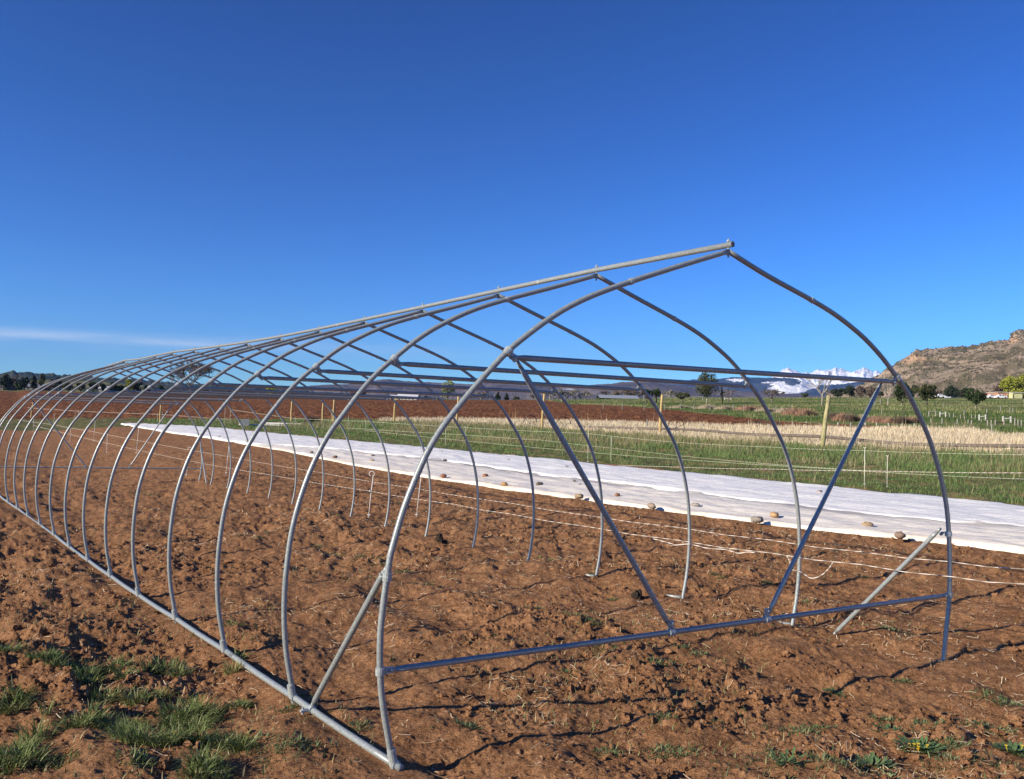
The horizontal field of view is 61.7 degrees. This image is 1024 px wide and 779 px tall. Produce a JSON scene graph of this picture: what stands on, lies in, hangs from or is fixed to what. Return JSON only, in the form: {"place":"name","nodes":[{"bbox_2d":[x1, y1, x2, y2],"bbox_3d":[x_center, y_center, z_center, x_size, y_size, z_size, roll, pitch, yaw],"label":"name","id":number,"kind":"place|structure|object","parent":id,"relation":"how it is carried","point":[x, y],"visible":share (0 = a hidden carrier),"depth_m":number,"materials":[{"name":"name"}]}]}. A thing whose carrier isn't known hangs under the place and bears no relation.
{"place":"outdoors","nodes":[
{"label":"outdoors","id":0,"kind":"place"},
{"bbox_2d":[0,379,227,391],"bbox_3d":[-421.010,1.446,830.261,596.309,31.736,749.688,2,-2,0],"label":"slope","id":1,"kind":"structure","parent":0,"point":[88,387],"depth_m":851.81,"materials":[{"name":"green plant"}]},
{"bbox_2d":[0,370,348,396],"bbox_3d":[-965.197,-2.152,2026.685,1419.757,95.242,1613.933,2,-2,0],"label":"wooded ridge","id":2,"kind":"structure","parent":0,"point":[13,373],"depth_m":2127.80,"materials":[{"name":"green plant"}]},
{"bbox_2d":[0,391,921,427],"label":"ploughed field","id":3,"kind":"structure","parent":0,"point":[380,409],"depth_m":106.11,"materials":[{"name":"soil"}]},
{"bbox_2d":[397,394,419,399],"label":"shed","id":4,"kind":"structure","parent":3,"relation":"on","point":[412,395],"depth_m":257.62,"materials":[{"name":"white metal"}]},
{"bbox_2d":[0,427,1023,778],"bbox_3d":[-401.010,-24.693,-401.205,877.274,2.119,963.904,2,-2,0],"label":"ground","id":5,"kind":"structure","parent":0,"point":[492,755],"depth_m":7.12,"materials":[{"name":"soil"}]},
{"bbox_2d":[367,471,374,517],"bbox_3d":[-2.287,1.726,13.881,0.100,0.812,0.051,2,-2,0],"label":"fence post","id":6,"kind":"object","parent":5,"relation":"on","point":[370,491],"visible":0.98,"depth_m":13.89,"materials":[{"name":"white metal"}]},
{"bbox_2d":[192,461,366,490],"bbox_3d":[-5.357,1.745,18.070,0.007,0.063,10.384,3,-3,-36],"label":"rope","id":7,"kind":"object","parent":6,"relation":"attached to","point":[289,478],"visible":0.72,"depth_m":16.85,"materials":[{"name":"white fabric"}]},
{"bbox_2d":[371,491,1023,584],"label":"rope","id":8,"kind":"object","parent":6,"relation":"attached to","point":[746,550],"visible":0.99,"depth_m":7.64,"materials":[{"name":"beige fabric"}]},
{"bbox_2d":[653,538,754,553],"bbox_3d":[1.815,1.510,8.243,0.010,0.067,1.273,3,-3,-36],"label":"rope tail","id":9,"kind":"object","parent":8,"relation":"attached to","point":[704,547],"visible":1,"depth_m":8.20},
{"bbox_2d":[787,556,832,578],"bbox_3d":[2.520,1.518,7.276,0.009,0.165,0.453,3,-3,-36],"label":"rope tail","id":10,"kind":"object","parent":8,"relation":"hanging from","point":[808,576],"visible":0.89,"depth_m":7.24},
{"bbox_2d":[415,453,422,516],"bbox_3d":[-1.539,1.627,14.354,0.140,1.131,0.016,2,-2,0],"label":"fence post","id":11,"kind":"object","parent":5,"relation":"on","point":[416,514],"visible":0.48,"depth_m":14.35,"materials":[{"name":"white metal"}]},
{"bbox_2d":[227,456,416,488],"bbox_3d":[-4.519,1.702,18.363,0.007,0.070,9.978,3,-3,-36],"label":"rope","id":12,"kind":"object","parent":11,"relation":"attached to","point":[325,473],"visible":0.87,"depth_m":17.16,"materials":[{"name":"white fabric"}]},
{"bbox_2d":[420,489,1020,568],"bbox_3d":[1.254,1.534,10.463,0.007,0.141,9.592,3,-3,-36],"label":"rope","id":13,"kind":"object","parent":11,"relation":"attached to","point":[754,538],"visible":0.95,"depth_m":8.66,"materials":[{"name":"beige fabric"}]},
{"bbox_2d":[435,533,447,543],"bbox_3d":[-0.944,2.009,11.475,0.156,0.183,0.115,3,-3,-35],"label":"dark clod","id":14,"kind":"object","parent":5,"relation":"on","point":[438,537],"visible":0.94,"depth_m":11.44,"materials":[{"name":"brown soil"}]},
{"bbox_2d":[0,239,952,771],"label":"hoop house frame","id":15,"kind":"object","parent":5,"relation":"on","point":[156,395],"visible":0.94,"depth_m":6.78,"materials":[{"name":"metal"}]},
{"bbox_2d":[0,468,1023,778],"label":"grass clumps","id":16,"kind":"object","parent":5,"relation":"on","point":[128,732],"visible":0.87,"depth_m":4.85,"materials":[{"name":"green plant"}]},
{"bbox_2d":[0,499,1023,778],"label":"straw litter","id":17,"kind":"object","parent":5,"relation":"on","point":[572,621],"visible":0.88,"depth_m":7.30,"materials":[{"name":"plant"}]},
{"bbox_2d":[121,423,1023,525],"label":"row cover","id":18,"kind":"object","parent":5,"relation":"on","point":[886,504],"visible":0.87,"depth_m":19.36,"materials":[{"name":"fabric"}]},
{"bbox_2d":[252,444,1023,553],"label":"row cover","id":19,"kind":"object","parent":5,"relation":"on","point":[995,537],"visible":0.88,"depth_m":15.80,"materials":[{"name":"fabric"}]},
{"bbox_2d":[631,589,645,599],"bbox_3d":[1.230,2.011,8.321,0.150,0.166,0.070,2,-2,-23],"label":"dark clod","id":20,"kind":"object","parent":5,"relation":"on","point":[636,594],"visible":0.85,"depth_m":8.30,"materials":[{"name":"brown soil"}]},
{"bbox_2d":[751,516,763,522],"bbox_3d":[3.870,2.053,13.524,0.171,0.115,0.188,3,-3,-40],"label":"stone","id":21,"kind":"object","parent":5,"relation":"on","point":[757,519],"visible":1,"depth_m":13.48,"materials":[{"name":"beige stone"}]},
{"bbox_2d":[764,747,809,768],"bbox_3d":[1.375,1.828,4.256,0.237,0.036,0.258,2,-2,0],"label":"broadleaf weed","id":22,"kind":"object","parent":5,"relation":"on","point":[784,756],"visible":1,"depth_m":4.27,"materials":[{"name":"green plant"}]},
{"bbox_2d":[821,685,851,697],"bbox_3d":[2.174,2.026,5.754,0.216,0.033,0.224,0,-3,41],"label":"broadleaf weed","id":23,"kind":"object","parent":5,"relation":"on","point":[832,691],"visible":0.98,"depth_m":5.78,"materials":[{"name":"green plant"}]},
{"bbox_2d":[849,752,898,773],"bbox_3d":[1.824,1.883,4.333,0.265,0.037,0.266,2,-2,0],"label":"broadleaf weed","id":24,"kind":"object","parent":5,"relation":"on","point":[869,759],"visible":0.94,"depth_m":4.35,"materials":[{"name":"green plant"}]},
{"bbox_2d":[870,723,906,736],"bbox_3d":[2.141,1.933,4.874,0.213,0.028,0.193,2,-2,0],"label":"broadleaf weed","id":25,"kind":"object","parent":5,"relation":"on","point":[887,727],"visible":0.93,"depth_m":4.91,"materials":[{"name":"green plant"}]},
{"bbox_2d":[876,768,901,777],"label":"dead weed","id":26,"kind":"object","parent":5,"relation":"on","point":[890,774],"visible":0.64,"depth_m":4.24,"materials":[{"name":"beige plant"}]},
{"bbox_2d":[894,531,905,538],"bbox_3d":[5.378,2.025,11.912,0.159,0.110,0.191,2,-2,-9],"label":"stone","id":27,"kind":"object","parent":5,"relation":"on","point":[900,535],"visible":1,"depth_m":11.85,"materials":[{"name":"beige stone"}]},
{"bbox_2d":[892,734,949,756],"bbox_3d":[2.183,1.907,4.584,0.287,0.044,0.279,1,-2,25],"label":"flowering weed","id":28,"kind":"object","parent":5,"relation":"on","point":[921,745],"visible":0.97,"depth_m":4.60,"materials":[{"name":"green plant"}]},
{"bbox_2d":[989,740,1023,758],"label":"flowering weed","id":29,"kind":"object","parent":5,"relation":"on","point":[1015,747],"visible":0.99,"depth_m":4.63,"materials":[{"name":"green plant"}]},
{"bbox_2d":[0,417,1023,505],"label":"grass verge","id":30,"kind":"object","parent":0,"point":[81,423],"depth_m":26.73,"materials":[{"name":"green plant"}]},
{"bbox_2d":[241,419,248,425],"bbox_3d":[-17.958,2.233,57.683,0.550,0.500,0.400,2,-2,-17],"label":"concrete block","id":31,"kind":"object","parent":30,"relation":"on","point":[244,422],"depth_m":57.51,"materials":[{"name":"grey concrete"}]},
{"bbox_2d":[304,415,321,422],"bbox_3d":[-14.672,2.137,62.933,1.545,0.858,1.275,2,-2,0],"label":"shrub","id":32,"kind":"object","parent":30,"relation":"on","point":[311,419],"visible":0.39,"depth_m":62.67,"materials":[{"name":"plant"}]},
{"bbox_2d":[540,394,544,429],"bbox_3d":[1.839,1.398,51.371,0.247,2.307,0.170,2,-2,0],"label":"wooden post","id":33,"kind":"object","parent":30,"relation":"on","point":[542,417],"visible":0.56,"depth_m":51.31,"materials":[{"name":"beige wood"}]},
{"bbox_2d":[820,395,830,446],"bbox_3d":[12.573,1.340,34.450,0.423,2.215,0.205,2,-2,0],"label":"wooden post","id":34,"kind":"object","parent":30,"relation":"on","point":[825,421],"visible":0.88,"depth_m":34.39,"materials":[{"name":"beige wood"}]},
{"bbox_2d":[864,447,865,488],"bbox_3d":[7.733,1.717,18.804,0.057,0.912,0.016,2,-2,0],"label":"fence post","id":35,"kind":"object","parent":30,"relation":"on","point":[864,468],"visible":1,"depth_m":18.80,"materials":[{"name":"white plastic"}]},
{"bbox_2d":[366,430,845,469],"bbox_3d":[-0.134,2.038,32.738,0.014,0.257,31.997,3,-2,-29],"label":"rope","id":36,"kind":"object","parent":35,"relation":"attached to","point":[615,454],"visible":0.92,"depth_m":25.99,"materials":[{"name":"white fabric"}]},
{"bbox_2d":[622,465,978,472],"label":"rope","id":37,"kind":"object","parent":35,"relation":"attached to","point":[823,470],"visible":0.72,"depth_m":19.34,"materials":[{"name":"white fabric"}]},
{"bbox_2d":[588,433,1014,454],"bbox_3d":[6.071,1.348,21.331,0.008,0.158,13.350,3,-3,-34],"label":"rope","id":38,"kind":"object","parent":35,"relation":"attached to","point":[823,449],"visible":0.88,"depth_m":19.39,"materials":[{"name":"white fabric"}]},
{"bbox_3d":[-7.981,2.054,46.660,0.058,0.791,0.016,2,-2,0],"label":"fence post","id":39,"kind":"object","parent":30,"relation":"on","visible":0},
{"bbox_2d":[236,410,587,433],"bbox_3d":[-12.742,1.676,55.812,0.027,0.762,65.256,3,-2,-28],"label":"rope","id":40,"kind":"object","parent":39,"relation":"attached to","point":[398,423],"visible":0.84,"depth_m":42.12,"materials":[{"name":"white fabric"}]},
{"bbox_3d":[8.260,1.842,18.875,0.057,0.794,0.016,2,-2,0],"label":"fence post","id":41,"kind":"object","parent":30,"relation":"on","visible":0},
{"bbox_2d":[614,448,1013,478],"bbox_3d":[6.552,1.830,21.809,0.008,0.149,13.393,3,-2,-30],"label":"rope","id":42,"kind":"object","parent":41,"relation":"attached to","point":[831,468],"visible":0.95,"depth_m":20.11,"materials":[{"name":"white fabric"}]},
{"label":"fence post","id":43,"kind":"object","parent":30,"relation":"on","visible":0},
{"bbox_2d":[352,428,606,447],"bbox_3d":[-2.929,1.999,37.408,0.015,0.173,23.120,3,-2,-32],"label":"rope","id":44,"kind":"object","parent":43,"relation":"attached to","point":[484,436],"visible":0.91,"depth_m":34.38,"materials":[{"name":"white"}]},
{"bbox_2d":[0,390,1023,434],"bbox_3d":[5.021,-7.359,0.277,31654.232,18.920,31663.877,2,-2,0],"label":"meadow","id":45,"kind":"structure","parent":0,"point":[873,410],"depth_m":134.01,"materials":[{"name":"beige plant"}]},
{"bbox_2d":[0,373,12,389],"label":"tree","id":46,"kind":"object","parent":45,"relation":"on","point":[4,381],"visible":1,"depth_m":347.03,"materials":[{"name":"green plant"}]},
{"bbox_2d":[9,374,23,390],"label":"tree","id":47,"kind":"object","parent":45,"relation":"on","point":[14,379],"visible":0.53,"depth_m":351.60,"materials":[{"name":"green plant"}]},
{"bbox_2d":[14,380,23,390],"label":"tree","id":48,"kind":"object","parent":45,"relation":"on","point":[20,384],"visible":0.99,"depth_m":343.59,"materials":[{"name":"green plant"}]},
{"bbox_2d":[22,377,29,389],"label":"tree","id":49,"kind":"object","parent":45,"relation":"on","point":[26,380],"visible":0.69,"depth_m":356.47,"materials":[{"name":"green plant"}]},
{"bbox_2d":[30,376,37,389],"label":"tree","id":50,"kind":"object","parent":45,"relation":"on","point":[33,383],"visible":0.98,"depth_m":359.97,"materials":[{"name":"green plant"}]},
{"bbox_2d":[23,384,45,390],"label":"house","id":51,"kind":"structure","parent":45,"relation":"on","point":[28,387],"depth_m":367.20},
{"bbox_2d":[38,373,45,389],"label":"tree","id":52,"kind":"object","parent":45,"relation":"on","point":[41,381],"visible":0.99,"depth_m":344.69,"materials":[{"name":"green plant"}]},
{"bbox_2d":[62,380,72,390],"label":"tree","id":53,"kind":"object","parent":45,"relation":"on","point":[67,384],"visible":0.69,"depth_m":355.31,"materials":[{"name":"green plant"}]},
{"bbox_2d":[88,381,98,391],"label":"tree","id":54,"kind":"object","parent":45,"relation":"on","point":[90,384],"visible":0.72,"depth_m":328.11,"materials":[{"name":"green plant"}]},
{"bbox_2d":[110,381,120,390],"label":"tree","id":55,"kind":"object","parent":45,"relation":"on","point":[116,387],"visible":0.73,"depth_m":333.11,"materials":[{"name":"green plant"}]},
{"bbox_2d":[130,382,142,390],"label":"tree","id":56,"kind":"object","parent":45,"relation":"on","point":[136,386],"visible":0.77,"depth_m":312.38,"materials":[{"name":"green plant"}]},
{"bbox_2d":[167,360,219,386],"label":"bare tree","id":57,"kind":"object","parent":45,"relation":"on","point":[194,367],"visible":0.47,"depth_m":308.29,"materials":[{"name":"grey plant"}]},
{"bbox_2d":[440,380,454,398],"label":"tree","id":58,"kind":"object","parent":45,"relation":"on","point":[446,390],"visible":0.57,"depth_m":254.27,"materials":[{"name":"green plant"}]},
{"bbox_2d":[569,389,584,398],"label":"bare tree","id":59,"kind":"object","parent":45,"relation":"on","point":[573,394],"visible":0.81,"depth_m":265.97,"materials":[{"name":"grey plant"}]},
{"bbox_2d":[579,390,591,398],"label":"bare tree","id":60,"kind":"object","parent":45,"relation":"on","point":[587,394],"visible":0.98,"depth_m":268.21,"materials":[{"name":"grey plant"}]},
{"bbox_2d":[600,390,620,394],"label":"bare tree","id":61,"kind":"object","parent":45,"relation":"on","point":[607,392],"visible":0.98,"depth_m":286.42,"materials":[{"name":"grey plant"}]},
{"bbox_2d":[596,395,639,398],"bbox_3d":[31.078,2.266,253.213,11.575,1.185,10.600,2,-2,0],"label":"barn","id":62,"kind":"structure","parent":45,"relation":"on","point":[616,397],"depth_m":250.63,"materials":[{"name":"white metal"}]},
{"bbox_2d":[612,391,634,394],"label":"bare tree","id":63,"kind":"object","parent":45,"relation":"on","point":[626,392],"visible":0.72,"depth_m":295.98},
{"bbox_2d":[651,388,661,402],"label":"tree","id":64,"kind":"object","parent":45,"relation":"on","point":[656,392],"visible":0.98,"depth_m":167.44,"materials":[{"name":"green plant"}]},
{"bbox_2d":[662,390,676,396],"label":"bare tree","id":65,"kind":"object","parent":45,"relation":"on","point":[670,393],"visible":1,"depth_m":327.97,"materials":[{"name":"grey plant"}]},
{"bbox_2d":[667,405,691,407],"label":"shrub","id":66,"kind":"object","parent":45,"relation":"on","point":[674,406],"visible":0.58,"depth_m":126.28,"materials":[{"name":"beige plant"}]},
{"bbox_2d":[675,392,690,402],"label":"tree","id":67,"kind":"object","parent":45,"relation":"on","point":[683,396],"visible":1,"depth_m":171.55,"materials":[{"name":"green plant"}]},
{"bbox_2d":[694,372,720,402],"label":"tree","id":68,"kind":"object","parent":45,"relation":"on","point":[704,390],"visible":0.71,"depth_m":165.31,"materials":[{"name":"green plant"}]},
{"bbox_2d":[694,404,720,408],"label":"shrub","id":69,"kind":"object","parent":45,"relation":"on","point":[703,407],"visible":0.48,"depth_m":120.08,"materials":[{"name":"beige plant"}]},
{"bbox_2d":[713,404,736,408],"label":"shrub","id":70,"kind":"object","parent":45,"relation":"on","point":[726,407],"visible":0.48,"depth_m":117.00,"materials":[{"name":"beige plant"}]},
{"bbox_2d":[722,389,736,402],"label":"bare tree","id":71,"kind":"object","parent":45,"relation":"on","point":[727,396],"visible":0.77,"depth_m":174.49,"materials":[{"name":"grey plant"}]},
{"bbox_2d":[734,405,762,410],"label":"shrub","id":72,"kind":"object","parent":45,"relation":"on","point":[748,408],"visible":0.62,"depth_m":111.31,"materials":[{"name":"brown plant"}]},
{"bbox_2d":[754,406,777,411],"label":"shrub","id":73,"kind":"object","parent":45,"relation":"on","point":[759,410],"visible":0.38,"depth_m":103.67,"materials":[{"name":"beige plant"}]},
{"bbox_2d":[760,389,785,402],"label":"bare tree","id":74,"kind":"object","parent":45,"relation":"on","point":[773,392],"visible":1,"depth_m":181.07,"materials":[{"name":"grey plant"}]},
{"bbox_2d":[780,406,802,414],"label":"shrub","id":75,"kind":"object","parent":45,"relation":"on","point":[789,412],"visible":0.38,"depth_m":86.82,"materials":[{"name":"brown plant"}]},
{"bbox_2d":[793,407,817,415],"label":"shrub","id":76,"kind":"object","parent":45,"relation":"on","point":[805,412],"visible":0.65,"depth_m":85.10,"materials":[{"name":"brown plant"}]},
{"bbox_2d":[808,375,835,405],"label":"bare tree","id":77,"kind":"object","parent":45,"relation":"on","point":[820,392],"visible":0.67,"depth_m":141.10,"materials":[{"name":"grey plant"}]},
{"bbox_2d":[831,388,843,396],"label":"tree","id":78,"kind":"object","parent":45,"relation":"on","point":[836,392],"visible":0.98,"depth_m":344.28,"materials":[{"name":"green plant"}]},
{"bbox_2d":[831,412,851,420],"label":"shrub","id":79,"kind":"object","parent":45,"relation":"on","point":[838,417],"visible":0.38,"depth_m":68.32,"materials":[{"name":"brown plant"}]},
{"bbox_2d":[844,385,855,396],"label":"tree","id":80,"kind":"object","parent":45,"relation":"on","point":[849,389],"visible":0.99,"depth_m":354.67,"materials":[{"name":"green plant"}]},
{"bbox_2d":[843,413,860,421],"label":"shrub","id":81,"kind":"object","parent":45,"relation":"on","point":[852,418],"visible":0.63,"depth_m":66.12,"materials":[{"name":"brown plant"}]},
{"bbox_2d":[855,385,866,396],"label":"tree","id":82,"kind":"object","parent":45,"relation":"on","point":[862,390],"visible":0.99,"depth_m":363.94,"materials":[{"name":"green plant"}]},
{"bbox_2d":[865,386,875,396],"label":"tree","id":83,"kind":"object","parent":45,"relation":"on","point":[871,390],"visible":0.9,"depth_m":370.14,"materials":[{"name":"green plant"}]},
{"bbox_2d":[868,415,884,422],"bbox_3d":[27.102,2.199,63.242,1.828,0.770,1.412,2,-2,0],"label":"shrub","id":84,"kind":"object","parent":45,"relation":"on","point":[875,420],"visible":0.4,"depth_m":62.98,"materials":[{"name":"brown plant"}]},
{"bbox_2d":[879,383,894,405],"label":"bare tree","id":85,"kind":"object","parent":45,"relation":"on","point":[885,387],"visible":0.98,"depth_m":146.86,"materials":[{"name":"grey plant"}]},
{"bbox_2d":[879,416,895,422],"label":"shrub","id":86,"kind":"object","parent":45,"relation":"on","point":[887,420],"visible":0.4,"depth_m":61.97,"materials":[{"name":"brown plant"}]},
{"bbox_2d":[891,380,911,404],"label":"tree","id":87,"kind":"object","parent":45,"relation":"on","point":[899,394],"visible":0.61,"depth_m":151.50,"materials":[{"name":"green plant"}]},
{"bbox_2d":[891,415,913,423],"bbox_3d":[27.935,2.143,61.319,1.791,0.857,1.371,2,-2,-22],"label":"shrub","id":88,"kind":"object","parent":45,"relation":"on","point":[900,420],"visible":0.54,"depth_m":61.05,"materials":[{"name":"brown plant"}]},
{"bbox_2d":[912,384,939,404],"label":"tree","id":89,"kind":"object","parent":45,"relation":"on","point":[925,392],"visible":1,"depth_m":146.99,"materials":[{"name":"green plant"}]},
{"bbox_2d":[943,385,957,397],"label":"tree","id":90,"kind":"object","parent":45,"relation":"on","point":[950,390],"visible":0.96,"depth_m":375.26,"materials":[{"name":"green plant"}]},
{"bbox_2d":[954,389,965,396],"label":"tree","id":91,"kind":"object","parent":45,"relation":"on","point":[959,393],"visible":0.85,"depth_m":357.62,"materials":[{"name":"green plant"}]},
{"bbox_2d":[964,388,986,408],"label":"tree","id":92,"kind":"object","parent":45,"relation":"on","point":[977,397],"visible":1,"depth_m":116.43,"materials":[{"name":"green plant"}]},
{"bbox_2d":[986,392,1006,395],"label":"shed","id":93,"kind":"structure","parent":45,"relation":"on","point":[998,393],"depth_m":327.23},
{"bbox_2d":[989,383,1005,391],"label":"roof","id":94,"kind":"object","parent":45,"relation":"on","point":[997,389],"visible":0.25,"depth_m":367.58,"materials":[{"name":"brown tile"}]},
{"bbox_2d":[999,375,1015,397],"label":"tree","id":95,"kind":"object","parent":45,"relation":"on","point":[1007,383],"visible":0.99,"depth_m":302.41,"materials":[{"name":"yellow plant"}]},
{"bbox_2d":[1003,373,1023,396],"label":"tree","id":96,"kind":"object","parent":45,"relation":"on","point":[1019,385],"visible":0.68,"depth_m":346.19,"materials":[{"name":"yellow plant"}]},
{"bbox_2d":[1009,392,1023,398],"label":"shed","id":97,"kind":"structure","parent":45,"relation":"on","point":[1015,394],"depth_m":323.07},
{"bbox_2d":[0,0,1023,385],"label":"sky","id":98,"kind":"structure","parent":0,"point":[175,175],"materials":[{"name":"blue"}]},
{"bbox_2d":[270,379,825,399],"bbox_3d":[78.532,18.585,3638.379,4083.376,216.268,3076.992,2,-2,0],"label":"purple hills","id":99,"kind":"structure","parent":0,"point":[691,391],"depth_m":3753.97,"materials":[{"name":"purple stone"}]},
{"bbox_2d":[377,411,1023,454],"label":"dry grass","id":100,"kind":"structure","parent":0,"point":[971,436],"depth_m":45.85,"materials":[{"name":"beige plant"}]},
{"bbox_2d":[397,419,1022,454],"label":"dry grass strip","id":101,"kind":"object","parent":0,"point":[840,443],"visible":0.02,"depth_m":38.93,"materials":[{"name":"beige plant"}]},
{"bbox_2d":[658,395,662,434],"bbox_3d":[7.892,1.390,45.562,0.236,2.251,0.170,2,-2,0],"label":"wooden post","id":102,"kind":"object","parent":101,"relation":"on","point":[660,421],"visible":0.77,"depth_m":45.51,"materials":[{"name":"beige wood"}]},
{"bbox_2d":[523,415,1023,447],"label":"wheel line","id":103,"kind":"object","parent":101,"relation":"on","point":[848,439],"visible":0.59,"depth_m":38.08,"materials":[{"name":"metal"}]},
{"bbox_2d":[654,377,863,395],"bbox_3d":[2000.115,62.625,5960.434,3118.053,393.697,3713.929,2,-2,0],"label":"dark mesa","id":104,"kind":"structure","parent":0,"point":[791,386],"depth_m":6218.28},
{"bbox_2d":[772,367,880,384],"bbox_3d":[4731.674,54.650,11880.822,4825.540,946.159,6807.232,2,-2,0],"label":"snow mountains","id":105,"kind":"structure","parent":0,"point":[864,372],"depth_m":12692.86,"materials":[{"name":"white snow"}]},
{"bbox_2d":[826,330,1023,397],"bbox_3d":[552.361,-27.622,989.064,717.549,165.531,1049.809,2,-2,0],"label":"sandstone hill","id":106,"kind":"structure","parent":0,"point":[1012,367],"depth_m":930.80,"materials":[{"name":"beige stone"}]},
{"bbox_2d":[825,329,1023,397],"bbox_3d":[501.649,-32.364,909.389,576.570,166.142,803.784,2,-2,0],"label":"hillside bushes","id":107,"kind":"object","parent":106,"relation":"on","point":[963,351],"visible":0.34,"depth_m":982.55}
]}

